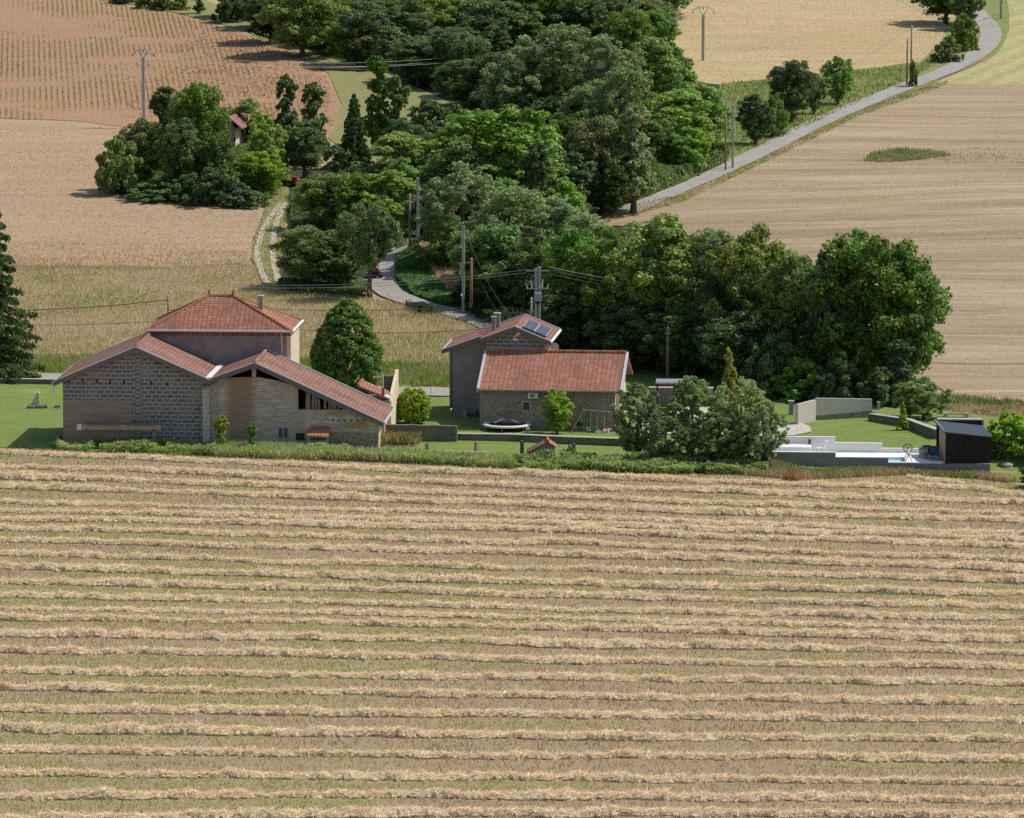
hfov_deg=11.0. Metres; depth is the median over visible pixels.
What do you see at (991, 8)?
roadside grass
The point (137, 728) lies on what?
straw windrow
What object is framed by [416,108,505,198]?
locust tree
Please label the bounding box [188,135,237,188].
broadleaf tree
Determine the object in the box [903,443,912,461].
cover roller
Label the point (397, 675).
straw windrow
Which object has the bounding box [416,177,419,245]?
utility pole
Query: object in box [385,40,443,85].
locust tree
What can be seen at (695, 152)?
locust tree
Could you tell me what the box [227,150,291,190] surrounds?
locust tree
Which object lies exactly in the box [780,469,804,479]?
dry grass tuft
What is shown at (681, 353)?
broadleaf tree
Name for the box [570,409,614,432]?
swing set
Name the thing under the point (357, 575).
straw windrow
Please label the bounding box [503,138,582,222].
locust tree
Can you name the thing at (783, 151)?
lane edge grass
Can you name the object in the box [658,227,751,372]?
willow tree
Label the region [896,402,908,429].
cypress tree
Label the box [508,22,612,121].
willow tree
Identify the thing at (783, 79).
broadleaf tree
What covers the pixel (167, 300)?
utility pole
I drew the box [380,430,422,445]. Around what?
planting bed
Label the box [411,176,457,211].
broadleaf tree
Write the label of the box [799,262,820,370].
willow tree
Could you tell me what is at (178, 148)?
broadleaf tree
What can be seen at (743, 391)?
orchard tree
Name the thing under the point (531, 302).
utility pole
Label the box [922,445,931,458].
deck lounger
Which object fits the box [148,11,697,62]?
overhead wire
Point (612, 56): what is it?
willow tree
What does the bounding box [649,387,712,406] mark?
terrace wall
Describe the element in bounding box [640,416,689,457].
shrub
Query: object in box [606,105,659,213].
poplar tree
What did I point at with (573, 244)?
broadleaf tree
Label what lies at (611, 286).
overhead wire
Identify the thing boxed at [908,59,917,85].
shrub
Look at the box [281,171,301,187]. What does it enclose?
farm trailer
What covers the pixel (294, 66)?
overhead wire
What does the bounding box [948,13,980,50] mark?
shrub
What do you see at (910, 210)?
hillside stubble
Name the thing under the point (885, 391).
shrub
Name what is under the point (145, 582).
straw windrow
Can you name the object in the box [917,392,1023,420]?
field edge grass
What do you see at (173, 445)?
weeds
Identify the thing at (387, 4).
broadleaf tree
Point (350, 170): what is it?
broadleaf tree
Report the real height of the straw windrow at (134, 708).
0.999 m
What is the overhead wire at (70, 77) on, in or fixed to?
attached to the utility pole at (143, 68)
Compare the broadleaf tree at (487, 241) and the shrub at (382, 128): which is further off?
the shrub at (382, 128)
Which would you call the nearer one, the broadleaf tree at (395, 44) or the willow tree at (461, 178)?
the willow tree at (461, 178)
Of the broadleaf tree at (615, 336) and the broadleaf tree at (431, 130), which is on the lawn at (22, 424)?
the broadleaf tree at (615, 336)
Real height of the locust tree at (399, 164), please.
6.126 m
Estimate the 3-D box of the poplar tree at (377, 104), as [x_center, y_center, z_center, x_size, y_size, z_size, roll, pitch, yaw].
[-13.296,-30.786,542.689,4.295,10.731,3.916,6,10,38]
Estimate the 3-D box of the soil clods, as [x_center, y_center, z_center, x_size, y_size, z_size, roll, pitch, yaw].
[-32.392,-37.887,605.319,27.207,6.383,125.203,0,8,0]
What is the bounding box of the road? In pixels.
[9,373,449,395]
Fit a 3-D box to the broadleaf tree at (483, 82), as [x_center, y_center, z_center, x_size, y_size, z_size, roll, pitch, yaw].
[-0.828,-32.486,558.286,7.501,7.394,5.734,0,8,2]
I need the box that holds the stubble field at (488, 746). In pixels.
[0,448,1023,817]
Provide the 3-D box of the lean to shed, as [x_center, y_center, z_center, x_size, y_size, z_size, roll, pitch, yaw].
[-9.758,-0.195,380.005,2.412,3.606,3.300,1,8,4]
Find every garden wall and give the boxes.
[385,424,457,441]
[458,433,627,445]
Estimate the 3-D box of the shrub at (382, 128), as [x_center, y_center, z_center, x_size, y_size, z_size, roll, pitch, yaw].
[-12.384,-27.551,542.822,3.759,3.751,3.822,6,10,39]
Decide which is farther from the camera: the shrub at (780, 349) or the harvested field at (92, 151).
the harvested field at (92, 151)
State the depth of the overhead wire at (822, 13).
637.35 m
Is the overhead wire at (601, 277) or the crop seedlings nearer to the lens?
the overhead wire at (601, 277)
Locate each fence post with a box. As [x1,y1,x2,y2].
[474,442,477,450]
[520,440,523,454]
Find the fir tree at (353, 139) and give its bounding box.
[337,93,374,169]
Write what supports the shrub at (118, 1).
on the pasture
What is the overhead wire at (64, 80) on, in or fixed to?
attached to the utility pole at (143, 68)
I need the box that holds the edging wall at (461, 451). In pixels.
[430,450,485,452]
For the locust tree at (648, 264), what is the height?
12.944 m
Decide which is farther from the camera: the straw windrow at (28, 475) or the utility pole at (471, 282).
the utility pole at (471, 282)
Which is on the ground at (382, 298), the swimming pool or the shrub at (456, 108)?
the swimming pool
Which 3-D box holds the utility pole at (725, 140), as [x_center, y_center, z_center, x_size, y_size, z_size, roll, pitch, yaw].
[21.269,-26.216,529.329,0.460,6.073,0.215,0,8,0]
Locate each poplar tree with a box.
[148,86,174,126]
[192,0,205,13]
[269,73,298,167]
[295,81,330,153]
[363,55,393,141]
[384,74,411,129]
[517,142,553,225]
[557,151,599,214]
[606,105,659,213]
[877,339,917,395]
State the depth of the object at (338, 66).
605.58 m
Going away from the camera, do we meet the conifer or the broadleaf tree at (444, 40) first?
the conifer
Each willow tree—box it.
[321,0,387,26]
[399,11,441,50]
[411,219,461,266]
[415,161,505,243]
[429,58,489,107]
[450,185,557,249]
[475,34,570,133]
[501,0,545,17]
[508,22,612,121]
[511,195,597,240]
[521,0,573,46]
[549,84,617,132]
[557,36,647,119]
[559,211,607,242]
[568,225,637,334]
[569,240,608,314]
[582,66,658,139]
[584,230,616,240]
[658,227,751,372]
[673,275,748,377]
[698,222,813,356]
[776,248,803,262]
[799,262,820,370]
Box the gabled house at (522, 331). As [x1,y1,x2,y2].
[441,312,561,416]
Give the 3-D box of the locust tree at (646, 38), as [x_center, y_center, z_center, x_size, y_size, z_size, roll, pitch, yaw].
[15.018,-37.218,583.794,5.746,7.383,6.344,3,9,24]
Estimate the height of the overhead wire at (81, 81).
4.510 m
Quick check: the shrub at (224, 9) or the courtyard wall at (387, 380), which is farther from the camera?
the shrub at (224, 9)
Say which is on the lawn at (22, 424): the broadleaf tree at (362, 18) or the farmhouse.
the farmhouse
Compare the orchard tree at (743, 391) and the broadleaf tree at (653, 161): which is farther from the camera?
the broadleaf tree at (653, 161)
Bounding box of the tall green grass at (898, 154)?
[863,147,950,161]
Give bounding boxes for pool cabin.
[934,419,992,463]
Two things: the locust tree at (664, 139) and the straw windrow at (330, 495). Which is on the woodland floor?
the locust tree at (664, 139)
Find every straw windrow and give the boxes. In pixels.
[0,447,918,489]
[0,460,1023,505]
[0,469,1023,515]
[0,480,1023,522]
[0,496,1023,534]
[0,504,1023,541]
[0,513,1023,548]
[0,521,1023,562]
[0,534,1023,572]
[0,547,1023,584]
[0,559,1023,596]
[0,574,1023,610]
[0,587,1023,620]
[0,602,1023,631]
[0,610,1023,643]
[0,623,1023,655]
[0,643,1023,671]
[0,663,1023,686]
[0,678,1023,705]
[0,698,1023,724]
[0,716,1023,742]
[0,740,1023,764]
[0,763,1023,785]
[0,783,1023,806]
[0,802,1023,817]
[905,472,964,484]
[915,478,1023,496]
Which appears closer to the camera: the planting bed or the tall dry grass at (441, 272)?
the planting bed
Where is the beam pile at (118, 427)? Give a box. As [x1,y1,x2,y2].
[77,422,161,443]
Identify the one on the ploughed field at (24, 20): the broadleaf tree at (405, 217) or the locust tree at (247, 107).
the locust tree at (247, 107)
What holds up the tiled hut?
on the lawn at (22, 424)
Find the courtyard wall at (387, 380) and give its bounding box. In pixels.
[373,375,393,390]
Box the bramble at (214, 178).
[181,166,246,205]
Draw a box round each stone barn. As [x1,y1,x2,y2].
[52,331,394,448]
[477,349,632,429]
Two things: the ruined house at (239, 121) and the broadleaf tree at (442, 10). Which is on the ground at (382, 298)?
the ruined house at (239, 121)
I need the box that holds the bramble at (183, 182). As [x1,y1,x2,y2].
[165,172,210,201]
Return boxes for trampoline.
[482,418,531,432]
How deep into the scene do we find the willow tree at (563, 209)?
450.05 m
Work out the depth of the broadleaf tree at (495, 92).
555.66 m
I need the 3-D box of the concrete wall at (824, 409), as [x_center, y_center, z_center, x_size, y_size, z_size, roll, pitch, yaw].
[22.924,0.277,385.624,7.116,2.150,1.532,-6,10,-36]
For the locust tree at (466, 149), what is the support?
on the woodland floor
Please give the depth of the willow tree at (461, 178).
462.53 m
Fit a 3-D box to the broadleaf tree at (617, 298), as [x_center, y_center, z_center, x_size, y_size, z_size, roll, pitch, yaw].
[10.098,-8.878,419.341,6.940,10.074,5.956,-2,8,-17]
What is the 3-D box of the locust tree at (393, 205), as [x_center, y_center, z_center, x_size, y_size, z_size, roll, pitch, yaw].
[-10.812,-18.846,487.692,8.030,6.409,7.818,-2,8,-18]
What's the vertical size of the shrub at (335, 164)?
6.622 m
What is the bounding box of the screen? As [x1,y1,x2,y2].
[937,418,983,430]
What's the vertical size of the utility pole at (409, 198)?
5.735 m
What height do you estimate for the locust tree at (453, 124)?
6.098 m
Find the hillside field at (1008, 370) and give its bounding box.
[596,84,1023,402]
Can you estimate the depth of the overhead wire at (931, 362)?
408.05 m
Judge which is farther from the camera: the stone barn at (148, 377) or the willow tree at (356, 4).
the willow tree at (356, 4)
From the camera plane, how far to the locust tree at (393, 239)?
475.14 m
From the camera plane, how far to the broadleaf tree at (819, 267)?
397.81 m
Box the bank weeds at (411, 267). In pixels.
[394,245,460,306]
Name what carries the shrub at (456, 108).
on the woodland floor
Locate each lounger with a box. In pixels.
[815,440,827,450]
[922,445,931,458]
[929,446,939,457]
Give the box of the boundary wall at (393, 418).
[388,369,398,423]
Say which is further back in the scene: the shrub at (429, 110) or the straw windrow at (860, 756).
the shrub at (429, 110)
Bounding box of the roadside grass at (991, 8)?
[599,0,1012,213]
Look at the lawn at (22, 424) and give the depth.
380.80 m
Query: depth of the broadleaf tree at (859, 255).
396.22 m
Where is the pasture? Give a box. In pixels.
[104,0,471,164]
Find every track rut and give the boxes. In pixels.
[254,203,281,282]
[270,203,287,282]
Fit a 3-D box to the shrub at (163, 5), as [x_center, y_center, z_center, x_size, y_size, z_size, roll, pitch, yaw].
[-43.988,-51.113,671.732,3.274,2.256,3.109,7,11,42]
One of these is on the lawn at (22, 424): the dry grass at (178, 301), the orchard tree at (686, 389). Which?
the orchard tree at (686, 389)
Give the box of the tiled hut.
[526,436,555,457]
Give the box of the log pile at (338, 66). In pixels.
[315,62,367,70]
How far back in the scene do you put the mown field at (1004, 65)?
614.97 m
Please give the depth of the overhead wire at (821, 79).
560.22 m
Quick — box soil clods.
[90,18,333,128]
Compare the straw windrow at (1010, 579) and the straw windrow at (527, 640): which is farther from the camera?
the straw windrow at (1010, 579)
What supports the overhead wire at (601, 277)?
attached to the transformer pole at (538, 297)
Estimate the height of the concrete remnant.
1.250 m
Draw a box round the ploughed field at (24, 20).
[0,0,339,151]
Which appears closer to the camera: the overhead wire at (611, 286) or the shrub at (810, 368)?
the shrub at (810, 368)
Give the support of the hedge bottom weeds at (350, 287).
on the woodland floor
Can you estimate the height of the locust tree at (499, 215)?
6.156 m
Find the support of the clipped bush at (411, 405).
on the lawn at (22, 424)
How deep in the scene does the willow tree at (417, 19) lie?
609.89 m
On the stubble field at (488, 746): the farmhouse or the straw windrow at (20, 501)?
the straw windrow at (20, 501)
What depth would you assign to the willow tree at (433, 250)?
460.39 m
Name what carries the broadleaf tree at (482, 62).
on the woodland floor
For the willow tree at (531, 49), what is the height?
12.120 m
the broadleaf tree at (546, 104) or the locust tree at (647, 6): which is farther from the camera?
the locust tree at (647, 6)
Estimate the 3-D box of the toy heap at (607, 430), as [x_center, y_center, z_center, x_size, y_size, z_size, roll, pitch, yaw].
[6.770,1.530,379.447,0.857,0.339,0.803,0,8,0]
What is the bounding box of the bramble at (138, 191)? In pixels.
[126,179,182,202]
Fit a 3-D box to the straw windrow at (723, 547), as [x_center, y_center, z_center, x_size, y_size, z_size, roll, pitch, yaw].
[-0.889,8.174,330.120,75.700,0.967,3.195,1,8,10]
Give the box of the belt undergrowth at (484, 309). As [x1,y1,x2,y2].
[449,281,876,397]
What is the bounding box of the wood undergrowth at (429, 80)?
[319,38,604,214]
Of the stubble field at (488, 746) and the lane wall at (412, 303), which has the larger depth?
the lane wall at (412, 303)
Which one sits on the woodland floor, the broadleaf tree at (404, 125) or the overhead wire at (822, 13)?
the broadleaf tree at (404, 125)
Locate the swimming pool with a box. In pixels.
[768,436,989,472]
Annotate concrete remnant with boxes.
[27,392,60,408]
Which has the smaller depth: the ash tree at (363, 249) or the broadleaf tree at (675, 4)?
the ash tree at (363, 249)
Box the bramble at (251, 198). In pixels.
[218,186,269,209]
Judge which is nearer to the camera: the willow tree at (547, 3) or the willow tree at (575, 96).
the willow tree at (575, 96)
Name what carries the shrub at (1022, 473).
on the stubble field at (488, 746)
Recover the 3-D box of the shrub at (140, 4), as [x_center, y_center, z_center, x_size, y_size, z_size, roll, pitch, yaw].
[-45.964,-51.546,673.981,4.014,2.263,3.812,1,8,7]
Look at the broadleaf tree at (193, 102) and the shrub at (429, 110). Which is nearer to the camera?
the broadleaf tree at (193, 102)
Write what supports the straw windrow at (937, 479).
on the stubble field at (488, 746)
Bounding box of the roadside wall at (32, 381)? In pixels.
[0,378,54,383]
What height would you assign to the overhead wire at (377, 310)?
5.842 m
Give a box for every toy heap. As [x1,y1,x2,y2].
[583,426,598,430]
[601,428,611,432]
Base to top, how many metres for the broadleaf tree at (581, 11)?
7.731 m
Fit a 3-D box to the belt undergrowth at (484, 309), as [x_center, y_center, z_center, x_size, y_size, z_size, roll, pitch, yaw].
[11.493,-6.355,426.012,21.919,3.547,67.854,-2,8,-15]
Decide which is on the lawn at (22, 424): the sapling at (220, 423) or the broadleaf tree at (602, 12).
the sapling at (220, 423)
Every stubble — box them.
[617,91,1023,398]
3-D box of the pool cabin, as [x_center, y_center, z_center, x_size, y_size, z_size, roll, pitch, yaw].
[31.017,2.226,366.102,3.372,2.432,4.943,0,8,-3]
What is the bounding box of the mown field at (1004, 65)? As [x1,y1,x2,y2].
[939,0,1023,84]
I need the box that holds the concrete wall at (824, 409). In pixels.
[795,398,871,423]
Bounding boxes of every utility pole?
[132,49,153,118]
[165,295,170,312]
[407,194,411,247]
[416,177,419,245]
[457,225,469,311]
[470,258,472,314]
[528,297,533,315]
[665,328,670,378]
[692,6,713,60]
[725,115,726,169]
[731,105,734,167]
[906,38,907,84]
[910,25,912,64]
[999,0,1002,18]
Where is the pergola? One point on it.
(664, 382)
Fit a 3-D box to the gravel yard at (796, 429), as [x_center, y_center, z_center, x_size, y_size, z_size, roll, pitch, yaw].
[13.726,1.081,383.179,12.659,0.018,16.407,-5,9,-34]
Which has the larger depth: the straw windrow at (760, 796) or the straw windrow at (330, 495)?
the straw windrow at (330, 495)
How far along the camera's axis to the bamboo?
385.20 m
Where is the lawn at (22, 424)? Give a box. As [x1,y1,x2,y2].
[0,369,1023,481]
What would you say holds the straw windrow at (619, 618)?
on the stubble field at (488, 746)
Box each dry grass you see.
[2,238,255,269]
[2,262,486,378]
[403,238,460,291]
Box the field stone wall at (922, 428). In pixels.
[868,413,935,438]
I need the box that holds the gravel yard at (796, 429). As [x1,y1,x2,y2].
[634,407,811,437]
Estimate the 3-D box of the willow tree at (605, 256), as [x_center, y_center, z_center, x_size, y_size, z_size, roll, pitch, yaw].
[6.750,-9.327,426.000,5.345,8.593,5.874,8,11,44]
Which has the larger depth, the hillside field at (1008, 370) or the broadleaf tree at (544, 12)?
the broadleaf tree at (544, 12)
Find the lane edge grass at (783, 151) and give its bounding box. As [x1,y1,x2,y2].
[600,80,947,222]
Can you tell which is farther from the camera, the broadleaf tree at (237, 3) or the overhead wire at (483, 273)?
the broadleaf tree at (237, 3)
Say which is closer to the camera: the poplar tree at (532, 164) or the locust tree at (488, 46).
the poplar tree at (532, 164)
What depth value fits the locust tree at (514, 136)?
496.38 m
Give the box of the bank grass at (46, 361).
[2,352,448,385]
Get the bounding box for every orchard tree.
[610,382,665,453]
[663,375,719,452]
[684,408,749,462]
[701,376,777,456]
[740,400,790,461]
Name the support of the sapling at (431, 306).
on the ground at (382, 298)
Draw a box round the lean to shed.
[356,378,391,423]
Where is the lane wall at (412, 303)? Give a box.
[405,299,429,308]
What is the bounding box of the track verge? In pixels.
[251,187,289,284]
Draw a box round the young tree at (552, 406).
[537,388,574,433]
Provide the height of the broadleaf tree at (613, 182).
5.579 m
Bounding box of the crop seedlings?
[0,0,319,120]
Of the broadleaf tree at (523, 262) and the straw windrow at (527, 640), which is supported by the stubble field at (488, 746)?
the straw windrow at (527, 640)
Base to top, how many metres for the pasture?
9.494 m
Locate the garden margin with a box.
[872,398,1020,438]
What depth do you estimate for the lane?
453.59 m
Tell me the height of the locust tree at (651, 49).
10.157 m
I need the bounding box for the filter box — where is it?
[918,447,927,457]
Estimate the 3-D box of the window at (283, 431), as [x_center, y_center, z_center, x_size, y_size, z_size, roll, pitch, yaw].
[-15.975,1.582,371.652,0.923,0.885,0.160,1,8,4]
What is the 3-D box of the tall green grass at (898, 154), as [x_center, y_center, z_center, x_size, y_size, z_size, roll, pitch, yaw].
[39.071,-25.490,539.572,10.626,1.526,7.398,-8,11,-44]
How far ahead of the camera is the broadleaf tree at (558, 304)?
416.00 m
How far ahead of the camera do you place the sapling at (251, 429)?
368.53 m
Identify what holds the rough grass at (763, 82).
on the ground at (382, 298)
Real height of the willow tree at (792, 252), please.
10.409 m
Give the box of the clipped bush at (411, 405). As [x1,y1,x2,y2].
[397,387,431,423]
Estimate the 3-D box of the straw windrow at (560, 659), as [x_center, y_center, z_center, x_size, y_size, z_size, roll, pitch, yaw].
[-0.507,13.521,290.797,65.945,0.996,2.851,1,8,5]
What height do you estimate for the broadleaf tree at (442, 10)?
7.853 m
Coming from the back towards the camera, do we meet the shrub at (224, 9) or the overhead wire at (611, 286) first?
the shrub at (224, 9)
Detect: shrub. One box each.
[108,0,134,3]
[133,0,162,8]
[150,0,173,10]
[170,0,190,9]
[210,0,247,22]
[322,144,350,175]
[370,122,394,151]
[406,97,451,131]
[443,104,475,125]
[566,446,576,453]
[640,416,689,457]
[739,328,815,399]
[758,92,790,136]
[770,355,829,402]
[805,351,865,400]
[855,366,903,407]
[892,386,925,416]
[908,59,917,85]
[929,35,964,61]
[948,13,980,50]
[986,410,1023,456]
[991,439,1004,458]
[1019,467,1023,482]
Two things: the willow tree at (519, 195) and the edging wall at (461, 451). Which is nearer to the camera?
the edging wall at (461, 451)
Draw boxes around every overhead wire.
[2,52,141,93]
[4,56,152,99]
[4,57,129,95]
[5,321,152,324]
[35,300,164,309]
[128,271,513,284]
[129,273,520,287]
[135,15,687,66]
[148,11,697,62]
[156,15,706,66]
[276,306,476,310]
[300,328,487,332]
[463,225,512,317]
[532,306,664,331]
[550,270,1001,310]
[551,267,998,307]
[551,274,995,314]
[669,329,1023,363]
[716,3,920,14]
[733,26,910,104]
[735,5,922,14]
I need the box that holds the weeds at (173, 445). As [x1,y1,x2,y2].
[51,433,768,474]
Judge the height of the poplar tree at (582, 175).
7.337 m
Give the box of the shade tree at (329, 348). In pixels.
[309,297,385,392]
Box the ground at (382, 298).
[0,0,1023,484]
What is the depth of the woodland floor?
524.09 m
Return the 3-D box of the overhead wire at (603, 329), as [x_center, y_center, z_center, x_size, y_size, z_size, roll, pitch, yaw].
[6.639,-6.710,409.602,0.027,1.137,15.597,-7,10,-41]
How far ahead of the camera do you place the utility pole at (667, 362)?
404.01 m
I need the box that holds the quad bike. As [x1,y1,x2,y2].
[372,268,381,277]
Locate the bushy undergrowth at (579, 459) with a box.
[512,448,768,473]
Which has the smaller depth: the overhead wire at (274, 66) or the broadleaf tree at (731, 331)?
the broadleaf tree at (731, 331)
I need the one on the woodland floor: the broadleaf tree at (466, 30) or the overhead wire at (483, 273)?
the broadleaf tree at (466, 30)
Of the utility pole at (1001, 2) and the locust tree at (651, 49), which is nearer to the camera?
the locust tree at (651, 49)
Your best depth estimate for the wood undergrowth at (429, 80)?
577.59 m
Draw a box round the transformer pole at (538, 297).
[514,267,560,319]
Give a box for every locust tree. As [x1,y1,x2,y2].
[226,97,274,141]
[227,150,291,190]
[305,4,344,43]
[320,15,359,62]
[332,172,380,218]
[351,131,446,194]
[355,169,422,229]
[371,6,414,55]
[374,216,404,247]
[379,156,428,207]
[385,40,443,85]
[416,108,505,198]
[419,134,502,216]
[431,121,461,145]
[448,0,490,26]
[466,103,563,209]
[475,37,491,49]
[477,177,531,226]
[495,2,548,49]
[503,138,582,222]
[539,176,587,234]
[607,211,709,369]
[608,119,640,163]
[611,103,658,149]
[625,36,692,104]
[637,36,662,71]
[637,92,669,139]
[638,0,686,40]
[640,88,731,159]
[641,118,684,163]
[642,8,680,47]
[657,45,697,94]
[661,52,697,83]
[665,125,711,166]
[684,81,734,147]
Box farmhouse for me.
[144,289,303,383]
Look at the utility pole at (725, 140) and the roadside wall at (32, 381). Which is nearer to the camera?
the roadside wall at (32, 381)
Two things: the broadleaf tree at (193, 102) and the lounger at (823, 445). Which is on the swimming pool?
the lounger at (823, 445)
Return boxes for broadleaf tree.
[94,133,148,194]
[113,117,167,182]
[153,117,208,187]
[159,81,229,176]
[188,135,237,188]
[205,100,231,165]
[232,1,248,16]
[239,0,279,43]
[245,118,288,180]
[252,0,352,56]
[267,224,347,282]
[279,118,326,178]
[290,171,357,230]
[310,231,358,285]
[328,9,393,67]
[334,214,374,272]
[335,167,376,211]
[352,24,402,62]
[362,0,413,29]
[382,118,425,158]
[385,34,427,78]
[399,192,460,236]
[403,0,459,36]
[410,120,454,165]
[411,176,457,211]
[412,26,481,77]
[427,26,490,59]
[445,38,490,79]
[445,222,520,302]
[451,0,525,44]
[455,14,513,52]
[465,52,518,109]
[469,64,533,112]
[486,234,560,309]
[488,238,533,305]
[489,76,523,122]
[522,95,578,125]
[528,283,587,349]
[529,0,576,18]
[532,227,619,348]
[534,123,564,144]
[543,0,609,50]
[548,115,587,145]
[561,115,627,213]
[581,298,665,371]
[584,162,635,215]
[590,0,642,45]
[597,0,610,24]
[598,236,655,339]
[601,8,657,52]
[629,146,662,177]
[641,304,712,376]
[652,0,691,21]
[660,241,710,299]
[692,309,792,386]
[705,236,762,318]
[734,93,775,143]
[751,254,819,357]
[765,59,818,121]
[796,251,861,376]
[803,73,828,113]
[804,227,931,379]
[820,56,853,103]
[855,253,953,377]
[910,0,970,24]
[944,0,986,28]
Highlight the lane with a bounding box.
[366,246,491,327]
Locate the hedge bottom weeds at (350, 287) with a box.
[278,276,371,296]
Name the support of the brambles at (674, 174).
on the woodland floor
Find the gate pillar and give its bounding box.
[788,400,793,414]
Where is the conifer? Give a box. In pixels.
[716,347,738,433]
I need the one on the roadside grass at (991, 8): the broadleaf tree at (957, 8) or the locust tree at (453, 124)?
the broadleaf tree at (957, 8)
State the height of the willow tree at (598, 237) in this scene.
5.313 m
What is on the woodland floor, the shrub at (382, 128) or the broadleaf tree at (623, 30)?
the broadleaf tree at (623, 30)
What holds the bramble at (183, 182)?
on the woodland floor
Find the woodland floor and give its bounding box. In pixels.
[106,3,877,398]
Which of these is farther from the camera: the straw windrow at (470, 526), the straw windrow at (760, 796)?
the straw windrow at (470, 526)
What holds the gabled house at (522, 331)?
on the lawn at (22, 424)
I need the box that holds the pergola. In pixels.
[656,379,692,409]
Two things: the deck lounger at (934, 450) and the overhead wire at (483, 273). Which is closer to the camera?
the deck lounger at (934, 450)
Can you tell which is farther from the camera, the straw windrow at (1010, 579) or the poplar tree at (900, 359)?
the poplar tree at (900, 359)
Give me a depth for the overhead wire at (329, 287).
427.45 m
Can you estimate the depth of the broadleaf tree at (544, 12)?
643.43 m
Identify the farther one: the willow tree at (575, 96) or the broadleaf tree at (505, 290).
the willow tree at (575, 96)
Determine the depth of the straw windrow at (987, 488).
356.71 m
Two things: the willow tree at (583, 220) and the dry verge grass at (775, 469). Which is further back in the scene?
the willow tree at (583, 220)
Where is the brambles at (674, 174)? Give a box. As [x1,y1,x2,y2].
[618,141,729,204]
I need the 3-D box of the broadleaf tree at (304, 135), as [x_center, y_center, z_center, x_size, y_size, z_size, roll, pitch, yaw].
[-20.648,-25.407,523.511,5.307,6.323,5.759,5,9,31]
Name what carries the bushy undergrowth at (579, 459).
on the lawn at (22, 424)
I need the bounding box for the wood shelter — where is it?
[307,426,329,443]
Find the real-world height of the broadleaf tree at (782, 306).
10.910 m
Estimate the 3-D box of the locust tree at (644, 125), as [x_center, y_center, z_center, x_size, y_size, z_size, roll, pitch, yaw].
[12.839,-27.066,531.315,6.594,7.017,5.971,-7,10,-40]
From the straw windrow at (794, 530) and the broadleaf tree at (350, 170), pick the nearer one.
the straw windrow at (794, 530)
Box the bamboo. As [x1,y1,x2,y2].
[892,376,953,418]
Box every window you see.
[276,425,289,437]
[522,401,530,411]
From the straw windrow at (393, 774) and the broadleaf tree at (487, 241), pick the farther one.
the broadleaf tree at (487, 241)
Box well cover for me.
[1002,463,1012,467]
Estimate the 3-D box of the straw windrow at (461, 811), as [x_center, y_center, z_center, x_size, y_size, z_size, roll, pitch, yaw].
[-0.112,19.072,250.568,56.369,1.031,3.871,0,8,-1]
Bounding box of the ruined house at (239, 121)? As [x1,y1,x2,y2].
[220,113,247,145]
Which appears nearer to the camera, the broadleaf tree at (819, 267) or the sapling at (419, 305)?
the broadleaf tree at (819, 267)
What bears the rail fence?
on the garden margin
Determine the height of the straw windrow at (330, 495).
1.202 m
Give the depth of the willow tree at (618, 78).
531.96 m
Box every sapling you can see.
[211,415,228,446]
[245,422,258,445]
[416,303,422,311]
[428,304,434,313]
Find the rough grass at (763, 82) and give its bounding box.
[719,11,971,156]
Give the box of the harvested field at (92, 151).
[0,118,263,267]
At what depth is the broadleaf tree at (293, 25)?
615.28 m
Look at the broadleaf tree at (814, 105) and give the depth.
573.30 m
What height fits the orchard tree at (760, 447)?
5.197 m
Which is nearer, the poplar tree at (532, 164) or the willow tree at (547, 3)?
the poplar tree at (532, 164)
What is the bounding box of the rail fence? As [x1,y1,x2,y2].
[937,413,968,420]
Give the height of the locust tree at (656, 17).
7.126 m
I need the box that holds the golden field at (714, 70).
[670,0,947,84]
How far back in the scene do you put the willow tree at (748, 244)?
403.82 m
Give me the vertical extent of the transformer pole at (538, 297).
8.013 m
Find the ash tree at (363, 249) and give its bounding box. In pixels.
[333,199,402,297]
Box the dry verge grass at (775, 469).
[737,457,1019,482]
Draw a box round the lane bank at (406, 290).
[394,271,448,305]
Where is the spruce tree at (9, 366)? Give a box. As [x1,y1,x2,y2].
[0,212,45,383]
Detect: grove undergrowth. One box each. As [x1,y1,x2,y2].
[112,129,287,201]
[289,188,338,230]
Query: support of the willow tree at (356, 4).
on the woodland floor

